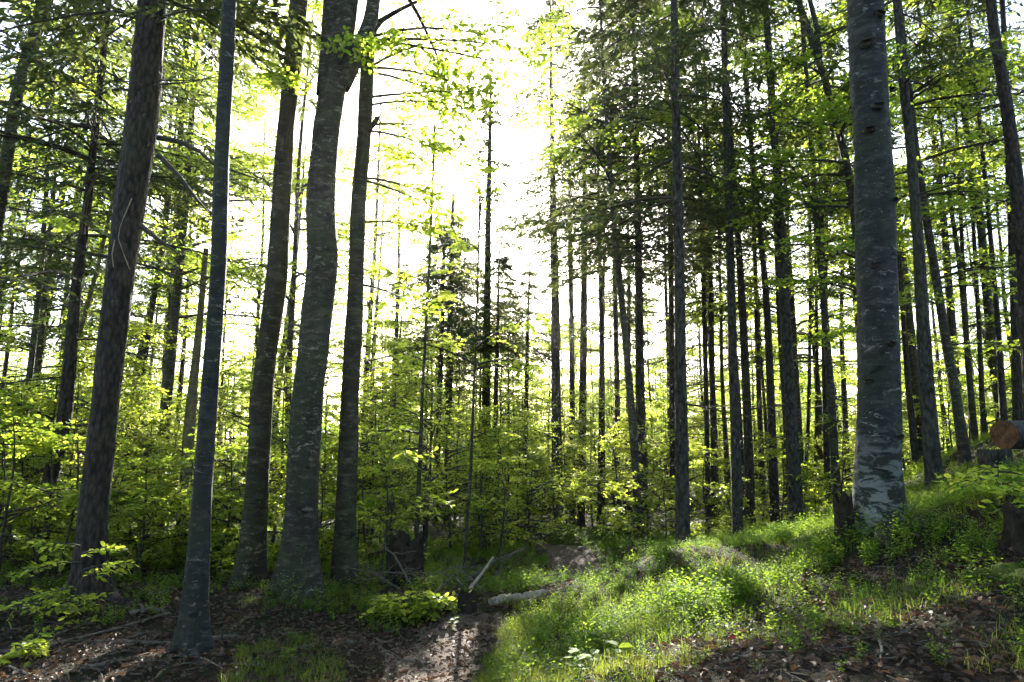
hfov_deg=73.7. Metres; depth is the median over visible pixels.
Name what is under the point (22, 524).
beech sapling
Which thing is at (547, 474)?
beech sapling
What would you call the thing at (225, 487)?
beech sapling
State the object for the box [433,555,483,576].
dead branch
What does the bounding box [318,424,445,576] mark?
beech sapling
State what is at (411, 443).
beech sapling
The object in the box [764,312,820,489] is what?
beech tree
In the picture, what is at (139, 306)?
spruce tree
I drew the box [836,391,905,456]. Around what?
beech sapling
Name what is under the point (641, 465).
beech sapling
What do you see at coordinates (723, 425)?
beech tree
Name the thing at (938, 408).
beech tree
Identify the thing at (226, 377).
beech sapling
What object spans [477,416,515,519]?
beech sapling
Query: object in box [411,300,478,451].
beech tree
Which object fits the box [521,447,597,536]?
beech sapling
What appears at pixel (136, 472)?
beech sapling
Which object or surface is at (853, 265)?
spruce tree
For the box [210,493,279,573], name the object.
beech sapling
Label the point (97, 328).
spruce tree
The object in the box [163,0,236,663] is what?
beech tree
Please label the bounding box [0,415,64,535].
beech sapling
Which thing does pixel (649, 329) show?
beech tree
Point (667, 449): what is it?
beech sapling
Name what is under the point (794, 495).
spruce tree
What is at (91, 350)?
beech tree
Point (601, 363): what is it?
spruce tree
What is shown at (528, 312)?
spruce tree
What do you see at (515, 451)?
beech sapling
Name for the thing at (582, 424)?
beech sapling
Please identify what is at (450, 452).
beech sapling
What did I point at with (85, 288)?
spruce tree
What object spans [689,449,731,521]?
beech sapling
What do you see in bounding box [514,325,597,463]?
beech tree
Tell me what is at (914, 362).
beech tree
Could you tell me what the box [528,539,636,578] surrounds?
path
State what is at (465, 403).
beech tree
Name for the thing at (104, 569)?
beech sapling
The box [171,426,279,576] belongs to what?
beech sapling
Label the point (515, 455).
beech sapling
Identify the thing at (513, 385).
beech tree
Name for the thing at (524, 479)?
beech sapling
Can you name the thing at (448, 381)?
spruce tree
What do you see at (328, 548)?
beech sapling
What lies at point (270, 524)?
beech sapling
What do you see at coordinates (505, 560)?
dead branch
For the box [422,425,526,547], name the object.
beech sapling
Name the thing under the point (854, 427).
beech sapling
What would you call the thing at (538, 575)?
dead branch
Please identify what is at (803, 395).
beech tree
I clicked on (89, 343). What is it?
beech sapling
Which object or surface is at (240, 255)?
beech tree
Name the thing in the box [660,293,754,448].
beech tree
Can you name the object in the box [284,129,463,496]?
beech tree
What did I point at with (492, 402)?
beech tree
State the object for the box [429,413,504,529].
beech sapling
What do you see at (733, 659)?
fallen branch
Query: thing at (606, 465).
beech sapling
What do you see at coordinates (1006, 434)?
cut log
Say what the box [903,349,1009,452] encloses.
beech sapling
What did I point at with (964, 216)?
spruce tree
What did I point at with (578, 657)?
herb plant
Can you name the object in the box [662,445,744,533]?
beech sapling
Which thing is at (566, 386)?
beech sapling
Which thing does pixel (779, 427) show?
beech sapling
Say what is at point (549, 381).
beech tree
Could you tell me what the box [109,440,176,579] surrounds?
beech sapling
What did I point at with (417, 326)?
beech tree
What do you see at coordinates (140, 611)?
fallen branch
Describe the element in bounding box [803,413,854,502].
beech sapling
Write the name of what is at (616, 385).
spruce tree
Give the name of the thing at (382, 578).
dead branch
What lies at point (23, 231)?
spruce tree
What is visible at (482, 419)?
beech sapling
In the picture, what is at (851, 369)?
beech tree
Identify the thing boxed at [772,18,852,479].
spruce tree
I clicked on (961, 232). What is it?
spruce tree
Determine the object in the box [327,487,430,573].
beech sapling
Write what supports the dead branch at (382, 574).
on the ground at (748, 673)
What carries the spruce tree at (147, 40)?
on the ground at (748, 673)
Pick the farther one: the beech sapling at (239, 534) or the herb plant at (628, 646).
the beech sapling at (239, 534)
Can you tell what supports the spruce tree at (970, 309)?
on the ground at (748, 673)
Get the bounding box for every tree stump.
[456,586,477,613]
[977,449,1013,475]
[999,502,1023,556]
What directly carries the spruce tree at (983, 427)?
on the ground at (748, 673)
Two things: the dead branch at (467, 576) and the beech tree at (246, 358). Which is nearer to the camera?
the dead branch at (467, 576)
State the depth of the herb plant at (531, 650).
4.54 m
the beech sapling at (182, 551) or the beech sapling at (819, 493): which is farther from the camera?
the beech sapling at (819, 493)
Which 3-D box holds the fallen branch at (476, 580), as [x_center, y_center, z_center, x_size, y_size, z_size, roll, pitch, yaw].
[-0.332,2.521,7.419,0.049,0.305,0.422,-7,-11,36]
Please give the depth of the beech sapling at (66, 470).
12.68 m
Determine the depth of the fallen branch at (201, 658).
5.15 m
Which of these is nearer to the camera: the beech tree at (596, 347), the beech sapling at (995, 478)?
the beech sapling at (995, 478)
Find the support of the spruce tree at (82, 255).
on the ground at (748, 673)
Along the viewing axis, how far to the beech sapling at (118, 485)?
9.56 m
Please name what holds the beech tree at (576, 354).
on the ground at (748, 673)
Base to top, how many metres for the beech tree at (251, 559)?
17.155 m
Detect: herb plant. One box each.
[279,647,295,662]
[447,616,460,628]
[516,643,539,664]
[532,627,546,640]
[543,656,562,672]
[555,635,573,660]
[564,647,591,678]
[582,607,597,633]
[585,649,599,671]
[588,628,612,651]
[600,641,632,659]
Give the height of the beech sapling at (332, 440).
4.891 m
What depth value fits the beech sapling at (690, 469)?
18.68 m
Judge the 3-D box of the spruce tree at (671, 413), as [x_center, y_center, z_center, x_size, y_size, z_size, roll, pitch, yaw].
[4.423,-2.882,18.686,4.814,16.155,5.067,0,-9,0]
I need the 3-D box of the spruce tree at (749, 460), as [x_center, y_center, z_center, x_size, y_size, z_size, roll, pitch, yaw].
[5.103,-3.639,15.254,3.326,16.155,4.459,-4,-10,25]
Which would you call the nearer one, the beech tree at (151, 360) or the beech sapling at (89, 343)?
the beech sapling at (89, 343)
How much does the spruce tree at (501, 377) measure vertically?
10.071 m
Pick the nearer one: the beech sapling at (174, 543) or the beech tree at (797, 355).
the beech sapling at (174, 543)
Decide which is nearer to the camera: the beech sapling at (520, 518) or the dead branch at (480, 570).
the dead branch at (480, 570)
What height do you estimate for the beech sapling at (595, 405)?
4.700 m
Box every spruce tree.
[0,0,292,559]
[0,0,346,621]
[0,22,111,508]
[0,101,49,363]
[0,120,60,368]
[0,152,64,436]
[2,73,116,368]
[5,152,107,386]
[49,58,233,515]
[54,170,154,456]
[55,228,136,446]
[90,228,186,423]
[124,154,205,429]
[141,139,232,517]
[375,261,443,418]
[377,194,518,523]
[385,217,487,525]
[405,289,445,502]
[434,312,471,472]
[437,83,545,518]
[443,266,505,502]
[461,251,539,517]
[471,0,630,531]
[480,0,787,530]
[491,309,539,478]
[494,285,547,518]
[499,267,567,517]
[513,132,621,527]
[514,0,835,547]
[528,81,631,527]
[538,68,662,525]
[560,85,665,521]
[565,118,662,522]
[584,2,767,534]
[588,126,668,514]
[593,259,658,514]
[615,0,805,537]
[626,154,719,519]
[643,0,763,534]
[647,228,725,494]
[649,0,793,530]
[649,71,775,510]
[654,104,773,513]
[661,0,817,527]
[665,0,900,526]
[711,0,845,525]
[715,3,803,518]
[715,225,796,489]
[727,0,1011,487]
[746,0,901,509]
[746,14,912,489]
[762,143,916,488]
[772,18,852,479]
[779,30,849,499]
[796,82,910,409]
[798,0,988,471]
[824,0,1023,456]
[845,71,949,468]
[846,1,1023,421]
[851,0,1021,446]
[887,0,1023,420]
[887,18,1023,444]
[891,0,1023,420]
[891,0,1023,434]
[893,0,1023,440]
[899,208,962,453]
[935,176,1009,376]
[936,43,1023,418]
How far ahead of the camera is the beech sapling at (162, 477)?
8.88 m
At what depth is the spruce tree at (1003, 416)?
14.69 m
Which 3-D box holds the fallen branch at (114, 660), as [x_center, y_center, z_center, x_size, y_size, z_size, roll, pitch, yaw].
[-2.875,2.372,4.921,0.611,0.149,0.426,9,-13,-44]
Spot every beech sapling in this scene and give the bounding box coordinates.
[0,314,91,480]
[0,320,170,480]
[0,328,131,533]
[0,337,137,526]
[0,362,173,536]
[0,375,67,528]
[0,381,90,492]
[0,389,116,556]
[0,394,73,533]
[0,411,112,577]
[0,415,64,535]
[0,417,139,573]
[0,426,85,572]
[0,427,74,559]
[0,445,78,557]
[0,470,33,542]
[0,490,28,555]
[0,584,113,643]
[0,638,52,668]
[3,492,76,563]
[5,485,156,578]
[8,403,126,524]
[8,538,138,619]
[10,479,75,559]
[26,319,215,526]
[29,354,195,506]
[40,373,180,510]
[46,471,137,553]
[52,469,178,561]
[56,481,161,572]
[60,384,182,529]
[65,411,175,508]
[66,481,176,568]
[67,471,153,544]
[70,404,192,531]
[76,365,179,483]
[87,380,218,508]
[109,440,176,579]
[109,505,155,556]
[110,478,187,547]
[111,498,185,570]
[113,411,237,533]
[116,483,188,562]
[117,397,173,455]
[119,488,190,577]
[120,459,269,558]
[124,373,235,497]
[142,366,284,528]
[142,497,236,562]
[149,440,194,566]
[153,363,250,474]
[153,491,233,560]
[158,343,320,518]
[164,432,320,543]
[165,507,187,536]
[166,400,245,488]
[170,497,240,565]
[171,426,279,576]
[171,460,246,565]
[174,411,245,477]
[184,477,285,566]
[187,374,340,537]
[192,456,332,542]
[194,373,322,500]
[210,486,278,558]
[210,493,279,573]
[212,466,283,558]
[212,468,243,561]
[216,392,336,525]
[237,350,359,552]
[269,361,398,520]
[269,457,375,558]
[280,441,336,539]
[283,371,420,532]
[283,392,437,552]
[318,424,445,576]
[318,497,386,559]
[318,509,359,558]
[319,479,379,530]
[319,492,372,571]
[320,401,410,507]
[320,412,374,488]
[320,436,338,501]
[321,314,475,544]
[322,361,438,529]
[323,333,497,560]
[323,384,453,544]
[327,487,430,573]
[356,449,432,581]
[357,479,440,549]
[359,406,489,536]
[359,586,436,626]
[364,415,423,503]
[392,406,499,547]
[394,431,434,517]
[398,389,507,550]
[404,399,479,504]
[408,590,475,623]
[409,399,479,494]
[422,348,550,528]
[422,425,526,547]
[423,416,492,521]
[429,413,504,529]
[436,434,590,548]
[436,443,521,549]
[437,453,522,559]
[446,411,550,544]
[448,467,505,540]
[450,405,567,535]
[456,404,572,539]
[458,443,546,565]
[463,426,588,548]
[467,452,572,549]
[474,482,548,538]
[476,436,552,539]
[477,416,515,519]
[485,468,576,548]
[488,442,538,518]
[491,483,537,546]
[495,403,609,539]
[505,458,584,539]
[506,369,611,503]
[509,403,620,531]
[509,431,562,515]
[513,396,628,525]
[517,390,608,526]
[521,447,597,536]
[533,388,625,509]
[539,433,611,524]
[546,374,662,523]
[561,413,674,530]
[563,458,608,517]
[574,481,640,537]
[576,420,700,544]
[587,400,690,494]
[587,448,630,511]
[603,494,659,535]
[605,409,666,492]
[616,399,703,518]
[620,427,730,527]
[621,493,667,538]
[627,477,705,544]
[628,415,710,499]
[646,400,724,496]
[646,410,697,500]
[651,492,706,537]
[660,500,696,535]
[661,415,730,509]
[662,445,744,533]
[689,402,730,495]
[689,410,755,481]
[689,430,730,488]
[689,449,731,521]
[691,477,755,530]
[693,421,754,477]
[693,496,731,529]
[709,495,749,535]
[712,457,768,525]
[716,387,782,491]
[722,419,782,478]
[742,441,808,522]
[743,429,840,525]
[743,479,782,526]
[751,401,804,493]
[752,394,841,501]
[753,422,844,498]
[754,409,782,490]
[755,455,812,508]
[766,432,848,516]
[779,428,850,489]
[779,454,830,508]
[783,469,831,513]
[802,432,838,505]
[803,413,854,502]
[803,427,853,486]
[804,417,855,476]
[808,436,846,491]
[809,330,921,471]
[820,424,905,484]
[822,404,856,484]
[831,455,854,494]
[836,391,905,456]
[840,407,910,457]
[848,395,922,472]
[849,400,910,450]
[901,345,977,448]
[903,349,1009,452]
[903,359,989,452]
[932,465,1023,516]
[936,320,1011,432]
[939,386,993,437]
[942,402,994,445]
[949,328,1011,420]
[953,344,1011,431]
[972,256,1009,328]
[987,359,1011,424]
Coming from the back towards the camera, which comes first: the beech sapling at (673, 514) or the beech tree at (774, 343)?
the beech tree at (774, 343)
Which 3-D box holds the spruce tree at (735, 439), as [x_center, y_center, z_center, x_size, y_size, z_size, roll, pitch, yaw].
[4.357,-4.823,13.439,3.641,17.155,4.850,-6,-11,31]
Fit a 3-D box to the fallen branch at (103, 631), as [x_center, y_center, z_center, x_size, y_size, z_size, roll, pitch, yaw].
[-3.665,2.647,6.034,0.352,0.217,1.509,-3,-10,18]
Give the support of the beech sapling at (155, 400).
on the ground at (748, 673)
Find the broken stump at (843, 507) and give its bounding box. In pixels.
[833,489,856,549]
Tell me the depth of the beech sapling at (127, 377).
13.31 m
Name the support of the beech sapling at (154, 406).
on the ground at (748, 673)
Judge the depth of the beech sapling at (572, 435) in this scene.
22.18 m
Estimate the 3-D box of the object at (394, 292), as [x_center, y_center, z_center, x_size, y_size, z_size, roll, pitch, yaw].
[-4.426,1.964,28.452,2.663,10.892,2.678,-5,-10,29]
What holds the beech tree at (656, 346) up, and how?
on the ground at (748, 673)
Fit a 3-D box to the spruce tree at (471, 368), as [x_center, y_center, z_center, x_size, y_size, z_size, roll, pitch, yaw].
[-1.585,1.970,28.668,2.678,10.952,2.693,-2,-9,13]
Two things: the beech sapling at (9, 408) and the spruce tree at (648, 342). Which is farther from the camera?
the spruce tree at (648, 342)
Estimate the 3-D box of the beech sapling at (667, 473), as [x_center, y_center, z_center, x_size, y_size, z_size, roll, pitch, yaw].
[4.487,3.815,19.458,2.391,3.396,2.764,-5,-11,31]
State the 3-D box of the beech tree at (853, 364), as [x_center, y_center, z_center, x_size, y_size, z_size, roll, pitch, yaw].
[10.514,-1.889,23.286,5.017,14.644,6.077,2,-9,-11]
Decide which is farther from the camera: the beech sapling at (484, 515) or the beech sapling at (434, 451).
the beech sapling at (434, 451)
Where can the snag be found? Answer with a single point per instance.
(190, 417)
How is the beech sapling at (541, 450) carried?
on the ground at (748, 673)
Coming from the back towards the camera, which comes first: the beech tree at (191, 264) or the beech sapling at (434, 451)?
the beech sapling at (434, 451)
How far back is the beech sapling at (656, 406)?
18.88 m
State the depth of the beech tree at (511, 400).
27.02 m
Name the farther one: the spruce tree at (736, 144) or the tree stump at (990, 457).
the spruce tree at (736, 144)
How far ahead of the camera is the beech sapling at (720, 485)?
13.67 m
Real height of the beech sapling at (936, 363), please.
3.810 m
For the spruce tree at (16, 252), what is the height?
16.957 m
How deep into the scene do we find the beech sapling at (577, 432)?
24.12 m
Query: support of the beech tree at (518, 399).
on the ground at (748, 673)
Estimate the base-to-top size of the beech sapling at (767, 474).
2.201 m
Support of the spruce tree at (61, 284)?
on the ground at (748, 673)
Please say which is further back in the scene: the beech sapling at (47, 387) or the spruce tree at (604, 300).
the spruce tree at (604, 300)
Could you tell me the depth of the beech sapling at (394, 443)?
22.55 m
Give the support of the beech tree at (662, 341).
on the ground at (748, 673)
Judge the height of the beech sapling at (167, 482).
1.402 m
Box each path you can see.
[382,612,501,681]
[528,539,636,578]
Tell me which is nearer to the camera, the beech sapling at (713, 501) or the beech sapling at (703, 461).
the beech sapling at (713, 501)
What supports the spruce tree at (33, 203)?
on the ground at (748, 673)
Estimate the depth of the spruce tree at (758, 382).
19.17 m
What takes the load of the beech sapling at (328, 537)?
on the ground at (748, 673)
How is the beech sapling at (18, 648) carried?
on the ground at (748, 673)
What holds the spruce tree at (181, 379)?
on the ground at (748, 673)
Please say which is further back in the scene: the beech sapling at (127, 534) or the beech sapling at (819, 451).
the beech sapling at (819, 451)
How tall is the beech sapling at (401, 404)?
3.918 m
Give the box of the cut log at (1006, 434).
[990,420,1023,448]
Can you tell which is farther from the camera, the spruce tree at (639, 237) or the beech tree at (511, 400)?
the beech tree at (511, 400)
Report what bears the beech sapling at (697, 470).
on the ground at (748, 673)
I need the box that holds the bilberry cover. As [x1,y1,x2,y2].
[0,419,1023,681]
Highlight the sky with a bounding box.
[0,0,1023,452]
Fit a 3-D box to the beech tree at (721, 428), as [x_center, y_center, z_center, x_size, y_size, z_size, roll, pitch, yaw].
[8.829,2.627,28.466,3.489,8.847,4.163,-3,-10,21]
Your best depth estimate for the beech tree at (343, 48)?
7.98 m
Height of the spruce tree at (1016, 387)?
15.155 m
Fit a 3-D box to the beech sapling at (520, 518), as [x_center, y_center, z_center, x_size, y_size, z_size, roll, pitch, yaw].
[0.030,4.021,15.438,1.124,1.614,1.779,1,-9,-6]
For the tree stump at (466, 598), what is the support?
on the ground at (748, 673)
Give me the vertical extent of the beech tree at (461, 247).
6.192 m
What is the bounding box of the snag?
[173,248,208,546]
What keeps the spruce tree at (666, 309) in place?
on the ground at (748, 673)
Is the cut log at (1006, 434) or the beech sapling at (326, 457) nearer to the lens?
the cut log at (1006, 434)
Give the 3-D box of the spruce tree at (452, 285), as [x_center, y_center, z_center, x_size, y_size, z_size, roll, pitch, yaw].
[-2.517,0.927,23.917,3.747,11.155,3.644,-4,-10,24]
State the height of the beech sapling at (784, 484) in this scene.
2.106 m
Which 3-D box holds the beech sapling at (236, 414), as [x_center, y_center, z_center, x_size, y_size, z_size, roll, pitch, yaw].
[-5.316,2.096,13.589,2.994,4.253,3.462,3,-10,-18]
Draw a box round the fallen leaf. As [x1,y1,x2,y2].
[729,634,736,638]
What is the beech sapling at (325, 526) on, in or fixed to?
on the ground at (748, 673)
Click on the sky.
(519, 149)
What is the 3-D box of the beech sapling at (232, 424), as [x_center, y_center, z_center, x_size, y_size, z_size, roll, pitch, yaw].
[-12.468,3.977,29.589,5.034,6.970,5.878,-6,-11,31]
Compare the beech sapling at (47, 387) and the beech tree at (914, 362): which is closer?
the beech sapling at (47, 387)
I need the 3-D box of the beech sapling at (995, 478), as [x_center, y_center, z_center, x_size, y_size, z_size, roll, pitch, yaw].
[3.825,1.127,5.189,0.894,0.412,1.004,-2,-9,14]
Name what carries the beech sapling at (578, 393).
on the ground at (748, 673)
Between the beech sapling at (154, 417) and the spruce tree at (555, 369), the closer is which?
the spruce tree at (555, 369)
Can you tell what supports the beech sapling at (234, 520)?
on the ground at (748, 673)
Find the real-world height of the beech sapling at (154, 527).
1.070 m
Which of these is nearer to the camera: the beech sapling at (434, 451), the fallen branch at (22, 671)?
the fallen branch at (22, 671)
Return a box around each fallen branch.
[0,612,169,654]
[6,665,41,677]
[38,622,87,638]
[80,652,149,669]
[94,631,171,645]
[129,602,164,615]
[174,655,221,667]
[212,631,237,641]
[376,638,425,663]
[468,556,493,589]
[723,652,760,662]
[745,585,780,634]
[876,637,882,657]
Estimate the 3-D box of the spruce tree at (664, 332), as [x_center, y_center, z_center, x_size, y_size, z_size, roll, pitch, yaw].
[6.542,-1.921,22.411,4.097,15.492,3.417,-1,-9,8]
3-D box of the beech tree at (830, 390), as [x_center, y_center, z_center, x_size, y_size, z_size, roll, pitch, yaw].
[6.646,-3.991,13.787,4.654,15.155,5.177,-4,-10,22]
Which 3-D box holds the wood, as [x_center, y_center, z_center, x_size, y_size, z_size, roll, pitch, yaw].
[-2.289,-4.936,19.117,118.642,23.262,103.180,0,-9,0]
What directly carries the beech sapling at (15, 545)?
on the ground at (748, 673)
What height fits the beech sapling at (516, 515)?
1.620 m
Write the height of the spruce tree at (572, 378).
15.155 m
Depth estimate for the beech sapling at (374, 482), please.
11.54 m
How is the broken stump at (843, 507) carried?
on the ground at (748, 673)
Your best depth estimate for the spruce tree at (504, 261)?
22.31 m
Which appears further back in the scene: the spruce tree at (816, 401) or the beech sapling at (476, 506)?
the spruce tree at (816, 401)
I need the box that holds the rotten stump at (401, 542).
[383,530,428,588]
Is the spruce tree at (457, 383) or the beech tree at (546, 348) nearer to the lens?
the beech tree at (546, 348)
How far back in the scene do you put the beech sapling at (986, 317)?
15.51 m
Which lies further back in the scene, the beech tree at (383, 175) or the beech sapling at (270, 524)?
the beech tree at (383, 175)
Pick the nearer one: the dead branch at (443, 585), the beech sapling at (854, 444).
the dead branch at (443, 585)
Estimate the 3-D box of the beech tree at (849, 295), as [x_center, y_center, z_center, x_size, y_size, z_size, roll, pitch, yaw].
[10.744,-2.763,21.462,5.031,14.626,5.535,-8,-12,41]
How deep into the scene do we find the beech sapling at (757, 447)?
31.95 m
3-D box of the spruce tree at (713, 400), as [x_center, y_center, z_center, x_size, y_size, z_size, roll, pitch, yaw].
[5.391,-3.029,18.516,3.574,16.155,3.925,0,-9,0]
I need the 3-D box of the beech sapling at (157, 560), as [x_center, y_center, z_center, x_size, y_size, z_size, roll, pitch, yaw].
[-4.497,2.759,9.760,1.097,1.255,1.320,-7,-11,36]
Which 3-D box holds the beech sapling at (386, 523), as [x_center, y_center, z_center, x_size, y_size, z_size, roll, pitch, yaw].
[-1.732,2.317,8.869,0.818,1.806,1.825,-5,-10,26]
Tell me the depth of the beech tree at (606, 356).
33.78 m
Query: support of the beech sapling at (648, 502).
on the ground at (748, 673)
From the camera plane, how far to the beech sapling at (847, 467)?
17.16 m
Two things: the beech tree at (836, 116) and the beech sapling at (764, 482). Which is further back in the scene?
the beech sapling at (764, 482)
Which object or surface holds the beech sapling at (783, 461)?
on the ground at (748, 673)
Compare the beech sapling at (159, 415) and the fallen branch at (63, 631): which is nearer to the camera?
the fallen branch at (63, 631)
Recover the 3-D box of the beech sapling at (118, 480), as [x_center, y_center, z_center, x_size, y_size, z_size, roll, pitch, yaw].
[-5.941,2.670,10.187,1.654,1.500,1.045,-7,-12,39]
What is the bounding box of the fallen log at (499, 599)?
[488,589,545,605]
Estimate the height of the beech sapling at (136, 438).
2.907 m
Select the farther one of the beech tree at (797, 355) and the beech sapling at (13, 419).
the beech tree at (797, 355)
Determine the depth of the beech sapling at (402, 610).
6.61 m
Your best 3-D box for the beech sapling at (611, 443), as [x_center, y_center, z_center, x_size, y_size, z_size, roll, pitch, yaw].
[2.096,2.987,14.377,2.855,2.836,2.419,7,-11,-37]
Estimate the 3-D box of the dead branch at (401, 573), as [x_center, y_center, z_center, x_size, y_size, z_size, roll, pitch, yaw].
[-1.141,2.701,7.774,0.998,0.404,0.494,1,-9,-8]
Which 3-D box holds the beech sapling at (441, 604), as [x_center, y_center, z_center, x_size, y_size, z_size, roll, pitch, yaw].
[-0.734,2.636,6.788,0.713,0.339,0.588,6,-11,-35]
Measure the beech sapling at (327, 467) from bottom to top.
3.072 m
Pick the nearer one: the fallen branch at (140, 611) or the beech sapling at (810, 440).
the fallen branch at (140, 611)
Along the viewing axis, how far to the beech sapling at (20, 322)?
17.66 m
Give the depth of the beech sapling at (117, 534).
8.14 m
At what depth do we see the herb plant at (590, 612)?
5.30 m
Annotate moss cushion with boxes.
[545,527,657,547]
[974,562,1023,583]
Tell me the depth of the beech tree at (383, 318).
31.76 m
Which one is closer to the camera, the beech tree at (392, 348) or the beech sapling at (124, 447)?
the beech sapling at (124, 447)
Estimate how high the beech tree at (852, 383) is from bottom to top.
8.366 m
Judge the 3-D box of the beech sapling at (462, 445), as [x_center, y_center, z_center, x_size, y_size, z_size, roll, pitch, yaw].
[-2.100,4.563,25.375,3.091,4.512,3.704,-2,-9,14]
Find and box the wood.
[0,299,1011,507]
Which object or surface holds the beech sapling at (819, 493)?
on the ground at (748, 673)
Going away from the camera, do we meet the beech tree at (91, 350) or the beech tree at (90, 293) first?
the beech tree at (90, 293)
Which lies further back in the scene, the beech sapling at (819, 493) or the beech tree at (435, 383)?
the beech tree at (435, 383)
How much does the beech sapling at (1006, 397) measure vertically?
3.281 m
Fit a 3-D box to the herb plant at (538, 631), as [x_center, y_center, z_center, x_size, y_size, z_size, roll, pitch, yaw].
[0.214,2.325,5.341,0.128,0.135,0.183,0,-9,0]
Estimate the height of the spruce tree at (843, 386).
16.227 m
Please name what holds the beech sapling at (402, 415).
on the ground at (748, 673)
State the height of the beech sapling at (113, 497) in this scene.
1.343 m
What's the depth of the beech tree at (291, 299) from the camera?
15.93 m
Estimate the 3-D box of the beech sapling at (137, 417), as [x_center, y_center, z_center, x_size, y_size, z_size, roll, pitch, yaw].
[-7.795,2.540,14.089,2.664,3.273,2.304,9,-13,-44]
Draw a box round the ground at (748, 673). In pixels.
[0,437,1023,681]
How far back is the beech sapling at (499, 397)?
23.39 m
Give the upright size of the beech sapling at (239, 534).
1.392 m
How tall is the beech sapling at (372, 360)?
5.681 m
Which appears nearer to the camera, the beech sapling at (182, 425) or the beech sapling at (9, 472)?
the beech sapling at (9, 472)
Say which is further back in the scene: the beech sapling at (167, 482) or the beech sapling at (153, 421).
the beech sapling at (153, 421)
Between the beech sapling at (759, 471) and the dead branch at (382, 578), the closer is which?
the dead branch at (382, 578)
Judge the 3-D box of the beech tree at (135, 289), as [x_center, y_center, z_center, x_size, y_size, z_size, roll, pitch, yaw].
[-10.394,-2.027,19.156,5.627,14.155,4.262,0,-9,0]
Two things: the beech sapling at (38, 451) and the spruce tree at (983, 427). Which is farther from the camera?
the spruce tree at (983, 427)
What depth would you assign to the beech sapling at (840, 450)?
30.20 m
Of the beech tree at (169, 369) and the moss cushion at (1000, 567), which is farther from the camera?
the beech tree at (169, 369)
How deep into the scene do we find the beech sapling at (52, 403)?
10.94 m
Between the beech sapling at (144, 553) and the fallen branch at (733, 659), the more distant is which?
the beech sapling at (144, 553)
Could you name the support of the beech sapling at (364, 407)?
on the ground at (748, 673)
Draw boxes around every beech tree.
[0,0,157,468]
[0,0,173,250]
[0,1,304,301]
[0,60,155,529]
[0,90,165,498]
[0,93,176,538]
[0,96,61,376]
[31,50,247,453]
[36,0,338,517]
[50,1,306,532]
[75,221,228,495]
[144,222,295,513]
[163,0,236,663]
[173,118,346,524]
[188,0,394,479]
[193,0,311,590]
[224,218,389,432]
[228,131,384,527]
[266,0,416,598]
[269,0,556,591]
[283,75,439,523]
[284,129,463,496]
[326,124,462,536]
[329,104,472,512]
[359,298,433,436]
[359,321,419,518]
[359,334,435,462]
[361,324,418,462]
[378,164,550,571]
[387,204,506,511]
[393,320,469,520]
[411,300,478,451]
[412,351,452,464]
[416,320,493,517]
[432,353,491,511]
[441,353,521,447]
[442,320,512,517]
[453,325,537,448]
[465,352,537,439]
[468,328,551,501]
[491,320,566,442]
[502,0,722,530]
[505,321,594,516]
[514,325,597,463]
[524,298,607,463]
[537,339,607,507]
[563,318,623,512]
[575,303,652,448]
[588,286,666,491]
[592,305,697,512]
[644,189,776,422]
[645,338,696,507]
[648,329,702,440]
[653,170,809,503]
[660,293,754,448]
[661,9,851,514]
[688,302,757,504]
[697,290,814,501]
[707,0,969,350]
[707,26,902,500]
[714,8,1004,512]
[717,69,945,488]
[740,325,802,498]
[751,296,821,440]
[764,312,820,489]
[779,74,937,346]
[792,0,1023,463]
[793,165,968,390]
[797,310,856,442]
[799,321,856,477]
[829,0,1023,472]
[834,318,904,443]
[847,0,935,552]
[849,314,945,430]
[937,109,1023,367]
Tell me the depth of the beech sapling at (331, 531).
9.43 m
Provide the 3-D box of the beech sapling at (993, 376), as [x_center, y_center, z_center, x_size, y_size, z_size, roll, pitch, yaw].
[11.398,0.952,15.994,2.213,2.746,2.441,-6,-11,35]
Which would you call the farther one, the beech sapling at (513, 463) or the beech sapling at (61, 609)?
the beech sapling at (513, 463)
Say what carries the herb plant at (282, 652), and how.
on the ground at (748, 673)
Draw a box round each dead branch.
[344,557,400,589]
[358,555,388,576]
[359,531,422,588]
[366,560,453,589]
[402,551,480,590]
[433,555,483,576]
[433,557,472,592]
[453,559,495,593]
[456,536,532,587]
[493,546,537,580]
[504,554,565,585]
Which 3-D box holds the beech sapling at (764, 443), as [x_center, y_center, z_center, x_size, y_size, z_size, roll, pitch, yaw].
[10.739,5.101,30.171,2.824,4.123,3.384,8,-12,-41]
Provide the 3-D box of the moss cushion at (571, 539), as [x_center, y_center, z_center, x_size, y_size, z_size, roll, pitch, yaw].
[1.807,3.642,12.803,2.147,0.343,2.265,6,-11,-32]
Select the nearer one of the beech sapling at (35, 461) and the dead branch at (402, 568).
the dead branch at (402, 568)
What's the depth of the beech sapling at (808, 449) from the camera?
16.02 m
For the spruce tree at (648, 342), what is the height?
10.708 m
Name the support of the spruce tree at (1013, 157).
on the ground at (748, 673)
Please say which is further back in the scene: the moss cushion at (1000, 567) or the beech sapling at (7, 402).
the beech sapling at (7, 402)
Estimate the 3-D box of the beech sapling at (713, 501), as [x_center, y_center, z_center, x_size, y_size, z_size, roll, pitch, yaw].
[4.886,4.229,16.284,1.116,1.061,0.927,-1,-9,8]
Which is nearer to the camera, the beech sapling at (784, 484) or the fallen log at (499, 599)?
the fallen log at (499, 599)
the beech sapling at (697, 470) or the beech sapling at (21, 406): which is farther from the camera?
the beech sapling at (697, 470)

